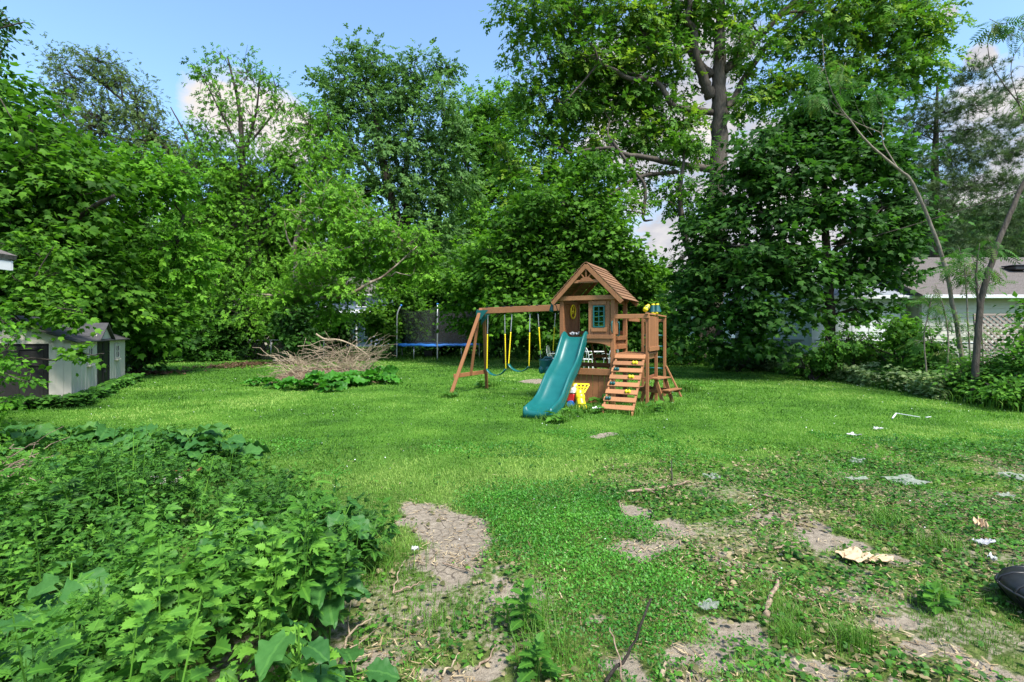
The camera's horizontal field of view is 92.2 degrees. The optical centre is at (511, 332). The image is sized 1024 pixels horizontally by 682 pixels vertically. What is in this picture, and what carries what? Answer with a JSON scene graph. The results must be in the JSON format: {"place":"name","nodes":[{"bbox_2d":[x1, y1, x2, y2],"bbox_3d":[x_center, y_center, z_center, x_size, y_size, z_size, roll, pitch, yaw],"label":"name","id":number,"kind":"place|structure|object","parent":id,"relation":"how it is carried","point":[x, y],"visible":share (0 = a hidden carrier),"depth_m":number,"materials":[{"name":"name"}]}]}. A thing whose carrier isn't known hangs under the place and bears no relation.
{"place":"outdoors","nodes":[
{"label":"outdoors","id":0,"kind":"place"},
{"bbox_2d":[315,277,392,345],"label":"house","id":1,"kind":"structure","parent":0,"point":[358,308],"depth_m":53.99,"materials":[{"name":"white"}]},
{"bbox_2d":[0,335,1023,681],"bbox_3d":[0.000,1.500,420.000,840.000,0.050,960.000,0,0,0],"label":"ground","id":2,"kind":"structure","parent":0,"point":[464,539],"depth_m":3.71,"materials":[{"name":"green plant"}]},
{"bbox_2d":[0,250,16,270],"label":"garage","id":3,"kind":"structure","parent":2,"relation":"on","point":[6,263],"depth_m":6.89,"materials":[{"name":"white"}]},
{"bbox_2d":[0,6,48,119],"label":"ash tree","id":4,"kind":"object","parent":2,"relation":"on","point":[8,26],"visible":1,"depth_m":9.07,"materials":[{"name":"green plant"}]},
{"bbox_2d":[0,298,50,445],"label":"lilac bush","id":5,"kind":"object","parent":2,"relation":"on","point":[5,363],"visible":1,"depth_m":5.62,"materials":[{"name":"green plant"}]},
{"bbox_2d":[0,435,58,463],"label":"burdock plant","id":6,"kind":"object","parent":2,"relation":"on","point":[24,441],"visible":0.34,"depth_m":5.76,"materials":[{"name":"green plant"}]},
{"bbox_2d":[0,422,66,444],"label":"burdock plant","id":7,"kind":"object","parent":2,"relation":"on","point":[15,434],"visible":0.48,"depth_m":6.58,"materials":[{"name":"green plant"}]},
{"bbox_2d":[0,426,68,497],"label":"brush pile","id":8,"kind":"object","parent":2,"relation":"on","point":[16,462],"visible":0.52,"depth_m":4.35,"materials":[{"name":"brown plant"}]},
{"bbox_2d":[0,604,74,681],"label":"mallow plant","id":9,"kind":"object","parent":2,"relation":"on","point":[18,617],"visible":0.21,"depth_m":1.73,"materials":[{"name":"green plant"}]},
{"bbox_2d":[0,223,114,376],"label":"maple sapling","id":10,"kind":"object","parent":2,"relation":"on","point":[57,314],"visible":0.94,"depth_m":9.90,"materials":[{"name":"green plant"}]},
{"bbox_2d":[27,421,99,446],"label":"burdock plant","id":11,"kind":"object","parent":2,"relation":"on","point":[41,429],"visible":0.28,"depth_m":6.57,"materials":[{"name":"green plant"}]},
{"bbox_2d":[0,315,129,406],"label":"shed","id":12,"kind":"structure","parent":2,"relation":"on","point":[61,373],"depth_m":10.14,"materials":[{"name":"beige plastic"}]},
{"bbox_2d":[0,344,47,406],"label":"front door","id":13,"kind":"structure","parent":12,"relation":"in","point":[10,389],"depth_m":9.87,"materials":[{"name":"grey plastic"}]},
{"bbox_2d":[97,341,103,384],"bbox_3d":[-10.259,0.810,12.282,0.050,1.360,0.615,0,0,-29],"label":"side door","id":14,"kind":"structure","parent":12,"relation":"in","point":[100,344],"depth_m":12.31,"materials":[{"name":"grey plastic"}]},
{"bbox_2d":[104,341,109,381],"bbox_3d":[-10.574,0.810,12.835,0.050,1.360,0.615,0,0,-29],"label":"side door","id":15,"kind":"structure","parent":12,"relation":"in","point":[106,343],"depth_m":12.97,"materials":[{"name":"grey plastic"}]},
{"bbox_2d":[9,550,127,640],"bbox_3d":[-1.838,1.240,2.049,0.462,0.561,0.311,0,0,31],"label":"mallow plant","id":16,"kind":"object","parent":2,"relation":"on","point":[42,588],"visible":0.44,"depth_m":2.05,"materials":[{"name":"green plant"}]},
{"bbox_2d":[0,373,144,409],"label":"undergrowth","id":17,"kind":"object","parent":2,"relation":"on","point":[109,387],"visible":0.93,"depth_m":10.14,"materials":[{"name":"green plant"}]},
{"bbox_2d":[65,421,141,449],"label":"burdock plant","id":18,"kind":"object","parent":2,"relation":"on","point":[100,433],"visible":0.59,"depth_m":6.33,"materials":[{"name":"green plant"}]},
{"bbox_2d":[0,51,214,369],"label":"maple tree","id":19,"kind":"object","parent":2,"relation":"on","point":[43,161],"visible":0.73,"depth_m":14.02,"materials":[{"name":"green plant"}]},
{"bbox_2d":[24,33,236,306],"bbox_3d":[-23.030,-8.074,30.233,13.019,19.418,7.055,0,0,-9],"label":"locust tree","id":20,"kind":"object","parent":2,"relation":"on","point":[114,81],"visible":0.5,"depth_m":29.43,"materials":[{"name":"green plant"}]},
{"bbox_2d":[53,128,239,370],"bbox_3d":[-13.552,-2.633,17.510,7.344,8.538,4.774,0,0,0],"label":"box elder tree","id":21,"kind":"object","parent":2,"relation":"on","point":[173,187],"visible":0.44,"depth_m":17.00,"materials":[{"name":"green plant"}]},
{"bbox_2d":[125,334,173,372],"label":"shrub","id":22,"kind":"object","parent":2,"relation":"on","point":[152,357],"visible":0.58,"depth_m":17.69,"materials":[{"name":"green plant"}]},
{"bbox_2d":[107,423,194,453],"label":"burdock plant","id":23,"kind":"object","parent":2,"relation":"on","point":[143,437],"visible":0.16,"depth_m":5.83,"materials":[{"name":"green plant"}]},
{"bbox_2d":[124,441,204,466],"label":"burdock plant","id":24,"kind":"object","parent":2,"relation":"on","point":[195,452],"visible":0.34,"depth_m":5.41,"materials":[{"name":"green plant"}]},
{"bbox_2d":[123,314,209,361],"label":"shrub","id":25,"kind":"object","parent":2,"relation":"on","point":[195,342],"visible":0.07,"depth_m":24.77,"materials":[{"name":"green plant"}]},
{"bbox_2d":[129,422,230,456],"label":"burdock plant","id":26,"kind":"object","parent":2,"relation":"on","point":[214,430],"visible":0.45,"depth_m":5.94,"materials":[{"name":"green plant"}]},
{"bbox_2d":[0,419,400,681],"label":"weed bed","id":27,"kind":"object","parent":2,"relation":"on","point":[71,479],"visible":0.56,"depth_m":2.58,"materials":[{"name":"green plant"}]},
{"bbox_2d":[125,360,278,374],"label":"fallen leaves","id":28,"kind":"object","parent":2,"relation":"on","point":[241,364],"visible":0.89,"depth_m":20.75,"materials":[{"name":"brown plant"}]},
{"bbox_2d":[165,310,242,361],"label":"shrub","id":29,"kind":"object","parent":2,"relation":"on","point":[201,346],"visible":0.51,"depth_m":25.72,"materials":[{"name":"green plant"}]},
{"bbox_2d":[184,433,271,462],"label":"burdock plant","id":30,"kind":"object","parent":2,"relation":"on","point":[256,449],"visible":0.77,"depth_m":5.76,"materials":[{"name":"green plant"}]},
{"bbox_2d":[197,293,265,359],"bbox_3d":[-15.531,-0.268,27.117,3.610,3.764,3.626,0,0,-39],"label":"shrub","id":31,"kind":"object","parent":2,"relation":"on","point":[244,344],"visible":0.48,"depth_m":26.51,"materials":[{"name":"green plant"}]},
{"bbox_2d":[194,512,270,619],"bbox_3d":[-1.436,1.251,2.604,0.336,0.538,0.308,0,0,0],"label":"mallow plant","id":32,"kind":"object","parent":2,"relation":"on","point":[256,524],"visible":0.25,"depth_m":2.58,"materials":[{"name":"green plant"}]},
{"bbox_2d":[139,42,368,359],"bbox_3d":[-15.021,-7.509,28.886,14.310,18.383,8.075,0,0,0],"label":"birch tree","id":33,"kind":"object","parent":2,"relation":"on","point":[250,232],"visible":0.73,"depth_m":27.51,"materials":[{"name":"green plant"}]},
{"bbox_2d":[240,612,345,681],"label":"mallow plant","id":34,"kind":"object","parent":2,"relation":"on","point":[270,653],"visible":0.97,"depth_m":1.69,"materials":[{"name":"green plant"}]},
{"bbox_2d":[263,298,330,363],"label":"shrub","id":35,"kind":"object","parent":2,"relation":"on","point":[289,330],"visible":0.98,"depth_m":23.18,"materials":[{"name":"green plant"}]},
{"bbox_2d":[280,376,315,389],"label":"burdock plant","id":36,"kind":"object","parent":2,"relation":"on","point":[296,382],"visible":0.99,"depth_m":12.77,"materials":[{"name":"green plant"}]},
{"bbox_2d":[299,369,346,388],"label":"burdock plant","id":37,"kind":"object","parent":2,"relation":"on","point":[320,376],"visible":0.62,"depth_m":13.19,"materials":[{"name":"green plant"}]},
{"bbox_2d":[252,333,394,384],"bbox_3d":[-5.672,0.800,15.227,3.757,1.739,3.228,0,0,-42],"label":"brush pile","id":38,"kind":"object","parent":2,"relation":"on","point":[296,372],"visible":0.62,"depth_m":15.03,"materials":[{"name":"brown wood"}]},
{"bbox_2d":[315,381,348,392],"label":"burdock plant","id":39,"kind":"object","parent":2,"relation":"on","point":[339,385],"visible":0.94,"depth_m":12.52,"materials":[{"name":"green plant"}]},
{"bbox_2d":[302,300,366,356],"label":"shrub","id":40,"kind":"object","parent":2,"relation":"on","point":[346,335],"visible":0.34,"depth_m":29.70,"materials":[{"name":"green plant"}]},
{"bbox_2d":[316,463,357,558],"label":"tall weed","id":41,"kind":"object","parent":2,"relation":"on","point":[336,482],"visible":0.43,"depth_m":3.14,"materials":[{"name":"green plant"}]},
{"bbox_2d":[303,567,372,645],"bbox_3d":[-0.864,1.309,2.339,0.354,0.422,0.422,0,0,0],"label":"mallow plant","id":42,"kind":"object","parent":2,"relation":"on","point":[332,607],"visible":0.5,"depth_m":2.24,"materials":[{"name":"green plant"}]},
{"bbox_2d":[316,369,366,389],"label":"burdock plant","id":43,"kind":"object","parent":2,"relation":"on","point":[352,379],"visible":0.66,"depth_m":13.54,"materials":[{"name":"green plant"}]},
{"bbox_2d":[232,159,456,361],"bbox_3d":[-7.965,-3.263,24.276,10.573,9.773,5.110,0,0,0],"label":"birch tree","id":44,"kind":"object","parent":2,"relation":"on","point":[348,212],"visible":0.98,"depth_m":23.83,"materials":[{"name":"green plant"}]},
{"bbox_2d":[316,495,380,550],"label":"mallow plant","id":45,"kind":"object","parent":2,"relation":"on","point":[331,518],"visible":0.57,"depth_m":3.06,"materials":[{"name":"green plant"}]},
{"bbox_2d":[335,369,383,386],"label":"burdock plant","id":46,"kind":"object","parent":2,"relation":"on","point":[367,375],"visible":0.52,"depth_m":14.14,"materials":[{"name":"green plant"}]},
{"bbox_2d":[334,645,400,681],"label":"mallow plant","id":47,"kind":"object","parent":2,"relation":"on","point":[380,670],"visible":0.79,"depth_m":2.02,"materials":[{"name":"green plant"}]},
{"bbox_2d":[370,497,402,534],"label":"tall weed","id":48,"kind":"object","parent":2,"relation":"on","point":[383,512],"visible":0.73,"depth_m":3.63,"materials":[{"name":"green plant"}]},
{"bbox_2d":[145,346,631,362],"bbox_3d":[-6.881,1.187,28.880,26.453,0.752,10.518,0,0,-9],"label":"hedge bottom","id":49,"kind":"object","parent":2,"relation":"on","point":[450,350],"visible":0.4,"depth_m":29.59,"materials":[{"name":"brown plant"}]},
{"bbox_2d":[350,279,431,357],"bbox_3d":[-6.922,-0.809,29.006,4.364,4.862,4.594,0,0,28],"label":"shrub","id":50,"kind":"object","parent":2,"relation":"on","point":[381,322],"visible":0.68,"depth_m":28.33,"materials":[{"name":"green plant"}]},
{"bbox_2d":[292,23,491,350],"bbox_3d":[-8.433,-11.049,38.171,16.470,25.315,8.606,0,0,0],"label":"cottonwood tree","id":51,"kind":"object","parent":2,"relation":"on","point":[386,152],"visible":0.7,"depth_m":37.41,"materials":[{"name":"green plant"}]},
{"bbox_2d":[370,261,448,352],"bbox_3d":[-6.613,-1.902,33.125,5.746,7.004,3.840,0,0,0],"label":"shrub","id":52,"kind":"object","parent":2,"relation":"on","point":[428,296],"visible":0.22,"depth_m":32.55,"materials":[{"name":"green plant"}]},
{"bbox_2d":[393,303,482,358],"bbox_3d":[-4.330,-0.033,29.400,5.340,3.168,5.410,0,0,0],"label":"trampoline","id":53,"kind":"object","parent":2,"relation":"on","point":[416,325],"visible":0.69,"depth_m":27.29,"materials":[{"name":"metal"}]},
{"bbox_2d":[422,213,553,363],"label":"maple tree","id":54,"kind":"object","parent":2,"relation":"on","point":[465,298],"visible":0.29,"depth_m":23.59,"materials":[{"name":"green plant"}]},
{"bbox_2d":[429,68,547,346],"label":"cottonwood tree","id":55,"kind":"object","parent":2,"relation":"on","point":[485,109],"visible":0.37,"depth_m":44.38,"materials":[{"name":"green plant"}]},
{"bbox_2d":[467,322,527,358],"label":"shrub","id":56,"kind":"object","parent":2,"relation":"on","point":[498,343],"visible":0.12,"depth_m":28.53,"materials":[{"name":"green plant"}]},
{"bbox_2d":[494,596,516,622],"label":"tall weed","id":57,"kind":"object","parent":2,"relation":"on","point":[506,607],"visible":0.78,"depth_m":2.52,"materials":[{"name":"green plant"}]},
{"bbox_2d":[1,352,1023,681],"bbox_3d":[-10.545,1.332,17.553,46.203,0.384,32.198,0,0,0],"label":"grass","id":58,"kind":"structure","parent":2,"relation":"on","point":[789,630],"depth_m":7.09,"materials":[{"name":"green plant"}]},
{"bbox_2d":[506,578,547,632],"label":"tall weed","id":59,"kind":"object","parent":2,"relation":"on","point":[525,596],"visible":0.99,"depth_m":2.47,"materials":[{"name":"green plant"}]},
{"bbox_2d":[507,314,558,359],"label":"shrub","id":60,"kind":"object","parent":2,"relation":"on","point":[523,343],"visible":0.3,"depth_m":26.77,"materials":[{"name":"green plant"}]},
{"bbox_2d":[516,632,564,681],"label":"tall weed","id":61,"kind":"object","parent":2,"relation":"on","point":[526,673],"visible":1,"depth_m":2.12,"materials":[{"name":"green plant"}]},
{"bbox_2d":[435,140,682,353],"bbox_3d":[1.889,-3.180,21.025,10.605,9.622,5.640,0,0,0],"label":"maple tree","id":62,"kind":"object","parent":2,"relation":"on","point":[558,248],"visible":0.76,"depth_m":20.46,"materials":[{"name":"green plant"}]},
{"bbox_2d":[450,262,681,418],"bbox_3d":[0.813,0.037,10.791,4.986,3.031,4.274,0,0,27],"label":"playset","id":63,"kind":"object","parent":2,"relation":"on","point":[565,371],"visible":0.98,"depth_m":10.29,"materials":[{"name":"brown wood"}]},
{"bbox_2d":[538,313,555,373],"bbox_3d":[0.804,0.252,11.502,0.386,1.406,0.388,0,0,-11],"label":"bucket swing","id":64,"kind":"object","parent":63,"relation":"hanging from","point":[545,363],"visible":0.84,"depth_m":11.42,"materials":[{"name":"plastic"}]},
{"bbox_2d":[573,383,589,407],"bbox_3d":[1.343,1.264,9.796,0.357,0.487,0.370,0,0,20],"label":"toy chair","id":65,"kind":"object","parent":2,"relation":"on","point":[579,396],"visible":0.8,"depth_m":9.75,"materials":[{"name":"yellow plastic"}]},
{"bbox_2d":[218,427,1023,681],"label":"ground cover","id":66,"kind":"object","parent":2,"relation":"on","point":[586,521],"visible":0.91,"depth_m":3.47,"materials":[{"name":"green plant"}]},
{"bbox_2d":[604,598,651,681],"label":"stick","id":67,"kind":"object","parent":2,"relation":"on","point":[611,672],"visible":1,"depth_m":2.13,"materials":[{"name":"brown wood"}]},
{"bbox_2d":[265,432,1023,681],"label":"creeping weeds","id":68,"kind":"object","parent":2,"relation":"on","point":[925,669],"visible":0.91,"depth_m":3.84,"materials":[{"name":"green plant"}]},
{"bbox_2d":[619,323,689,361],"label":"shrub","id":69,"kind":"object","parent":2,"relation":"on","point":[660,342],"visible":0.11,"depth_m":24.54,"materials":[{"name":"green plant"}]},
{"bbox_2d":[289,445,1023,681],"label":"dry straw","id":70,"kind":"object","parent":2,"relation":"on","point":[794,676],"visible":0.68,"depth_m":3.05,"materials":[{"name":"beige plant"}]},
{"bbox_2d":[632,376,681,404],"bbox_3d":[3.130,1.245,10.660,0.854,0.578,0.589,0,0,44],"label":"picnic table","id":71,"kind":"object","parent":2,"relation":"on","point":[659,390],"visible":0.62,"depth_m":10.57,"materials":[{"name":"brown wood"}]},
{"bbox_2d":[631,123,728,363],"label":"elm tree","id":72,"kind":"object","parent":2,"relation":"on","point":[687,151],"visible":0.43,"depth_m":23.84,"materials":[{"name":"green plant"}]},
{"bbox_2d":[349,442,1023,681],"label":"leaf litter","id":73,"kind":"object","parent":2,"relation":"on","point":[776,645],"visible":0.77,"depth_m":3.29,"materials":[{"name":"brown plant"}]},
{"bbox_2d":[666,335,713,364],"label":"shrub","id":74,"kind":"object","parent":2,"relation":"on","point":[685,353],"visible":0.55,"depth_m":22.70,"materials":[{"name":"green plant"}]},
{"bbox_2d":[470,0,976,351],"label":"tulip tree","id":75,"kind":"object","parent":2,"relation":"on","point":[618,86],"visible":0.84,"depth_m":25.32,"materials":[{"name":"green plant"}]},
{"bbox_2d":[703,346,782,371],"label":"shrub","id":76,"kind":"object","parent":2,"relation":"on","point":[750,363],"visible":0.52,"depth_m":18.87,"materials":[{"name":"green plant"}]},
{"bbox_2d":[638,56,974,366],"bbox_3d":[9.573,-3.577,16.346,10.334,10.396,4.762,0,0,-11],"label":"maple tree","id":77,"kind":"object","parent":2,"relation":"on","point":[821,151],"visible":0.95,"depth_m":15.60,"materials":[{"name":"green plant"}]},
{"bbox_2d":[772,348,845,380],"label":"shrub","id":78,"kind":"object","parent":2,"relation":"on","point":[804,369],"visible":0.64,"depth_m":15.48,"materials":[{"name":"green plant"}]},
{"bbox_2d":[732,271,919,360],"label":"white garage","id":79,"kind":"structure","parent":2,"relation":"on","point":[808,340],"depth_m":18.59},
{"bbox_2d":[835,303,900,360],"bbox_3d":[13.325,0.200,18.540,2.550,2.600,0.080,0,0,0],"label":"garage door","id":80,"kind":"structure","parent":79,"relation":"in","point":[863,328],"depth_m":18.50,"materials":[{"name":"white paint"}]},
{"bbox_2d":[806,319,889,371],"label":"shrub","id":81,"kind":"object","parent":2,"relation":"on","point":[851,346],"visible":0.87,"depth_m":14.99,"materials":[{"name":"green plant"}]},
{"bbox_2d":[673,336,1023,410],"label":"hedge bottom","id":82,"kind":"object","parent":2,"relation":"on","point":[900,364],"visible":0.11,"depth_m":11.31,"materials":[{"name":"green plant"}]},
{"bbox_2d":[835,546,873,562],"bbox_3d":[2.249,1.455,3.237,0.232,0.035,0.164,0,0,-29],"label":"cardboard","id":83,"kind":"object","parent":2,"relation":"on","point":[852,553],"visible":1,"depth_m":3.23,"materials":[{"name":"beige cardboard"}]},
{"bbox_2d":[747,352,991,399],"bbox_3d":[10.862,1.159,15.485,2.968,0.758,9.261,0,0,0],"label":"ground cover","id":84,"kind":"object","parent":2,"relation":"on","point":[920,383],"visible":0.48,"depth_m":13.00,"materials":[{"name":"green plant"}]},
{"bbox_2d":[797,34,971,361],"bbox_3d":[9.249,-2.888,12.177,4.485,8.990,1.243,0,0,0],"label":"tree of heaven","id":85,"kind":"object","parent":2,"relation":"on","point":[881,102],"visible":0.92,"depth_m":12.18,"materials":[{"name":"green plant"}]},
{"bbox_2d":[853,337,915,366],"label":"shrub","id":86,"kind":"object","parent":2,"relation":"on","point":[876,350],"visible":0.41,"depth_m":15.06,"materials":[{"name":"green plant"}]},
{"bbox_2d":[867,307,940,362],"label":"shrub","id":87,"kind":"object","parent":2,"relation":"on","point":[891,327],"visible":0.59,"depth_m":13.77,"materials":[{"name":"green plant"}]},
{"bbox_2d":[895,293,953,371],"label":"sapling","id":88,"kind":"object","parent":2,"relation":"on","point":[937,311],"visible":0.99,"depth_m":11.79,"materials":[{"name":"green plant"}]},
{"bbox_2d":[877,322,973,373],"bbox_3d":[11.058,0.701,13.140,2.137,1.975,1.498,0,0,23],"label":"shrub","id":89,"kind":"object","parent":2,"relation":"on","point":[930,350],"visible":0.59,"depth_m":13.06,"materials":[{"name":"green plant"}]},
{"bbox_2d":[907,581,962,614],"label":"tall weed","id":90,"kind":"object","parent":2,"relation":"on","point":[932,590],"visible":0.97,"depth_m":2.64,"materials":[{"name":"green plant"}]},
{"bbox_2d":[907,283,974,375],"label":"sapling","id":91,"kind":"object","parent":2,"relation":"on","point":[947,326],"visible":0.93,"depth_m":11.79,"materials":[{"name":"green plant"}]},
{"bbox_2d":[874,50,1023,256],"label":"pine tree","id":92,"kind":"object","parent":2,"relation":"on","point":[974,158],"visible":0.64,"depth_m":32.52,"materials":[{"name":"green plant"}]},
{"bbox_2d":[941,248,992,364],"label":"sapling","id":93,"kind":"object","parent":2,"relation":"on","point":[969,337],"visible":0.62,"depth_m":11.79,"materials":[{"name":"green plant"}]},
{"bbox_2d":[930,349,1013,394],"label":"shrub","id":94,"kind":"object","parent":2,"relation":"on","point":[959,371],"visible":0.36,"depth_m":10.92,"materials":[{"name":"green plant"}]},
{"bbox_2d":[930,14,1023,402],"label":"tree of heaven","id":95,"kind":"object","parent":2,"relation":"on","point":[997,31],"visible":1,"depth_m":10.56,"materials":[{"name":"plant"}]},
{"bbox_2d":[941,199,1023,256],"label":"background tree","id":96,"kind":"object","parent":2,"relation":"on","point":[973,230],"visible":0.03,"depth_m":55.36,"materials":[{"name":"green plant"}]},
{"bbox_2d":[945,374,1023,407],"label":"shrub","id":97,"kind":"object","parent":2,"relation":"on","point":[997,395],"visible":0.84,"depth_m":9.59,"materials":[{"name":"green plant"}]},
{"bbox_2d":[955,257,1014,361],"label":"sapling","id":98,"kind":"object","parent":2,"relation":"on","point":[989,292],"visible":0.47,"depth_m":11.78,"materials":[{"name":"green plant"}]},
{"bbox_2d":[970,342,1023,397],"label":"shrub","id":99,"kind":"object","parent":2,"relation":"on","point":[1016,369],"visible":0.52,"depth_m":10.11,"materials":[{"name":"green plant"}]},
{"bbox_2d":[973,313,1023,374],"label":"lattice panel","id":100,"kind":"object","parent":2,"relation":"on","point":[996,326],"visible":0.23,"depth_m":12.29,"materials":[{"name":"white wood"}]},
{"bbox_2d":[992,291,1023,348],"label":"shrub","id":101,"kind":"object","parent":2,"relation":"on","point":[1018,316],"visible":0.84,"depth_m":10.55,"materials":[{"name":"green plant"}]},
{"bbox_2d":[992,318,1023,376],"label":"shrub","id":102,"kind":"object","parent":2,"relation":"on","point":[1015,343],"visible":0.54,"depth_m":10.37,"materials":[{"name":"green plant"}]},
{"bbox_2d":[994,564,1023,607],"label":"plastic tub","id":103,"kind":"object","parent":2,"relation":"on","point":[1009,580],"visible":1,"depth_m":2.67,"materials":[{"name":"black plastic"}]},
{"bbox_2d":[0,0,1023,310],"label":"sky","id":104,"kind":"structure","parent":0,"point":[290,35],"materials":[{"name":"blue"}]},
{"bbox_2d":[848,257,1023,364],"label":"house","id":105,"kind":"structure","parent":0,"point":[998,298],"depth_m":17.99,"materials":[{"name":"beige"}]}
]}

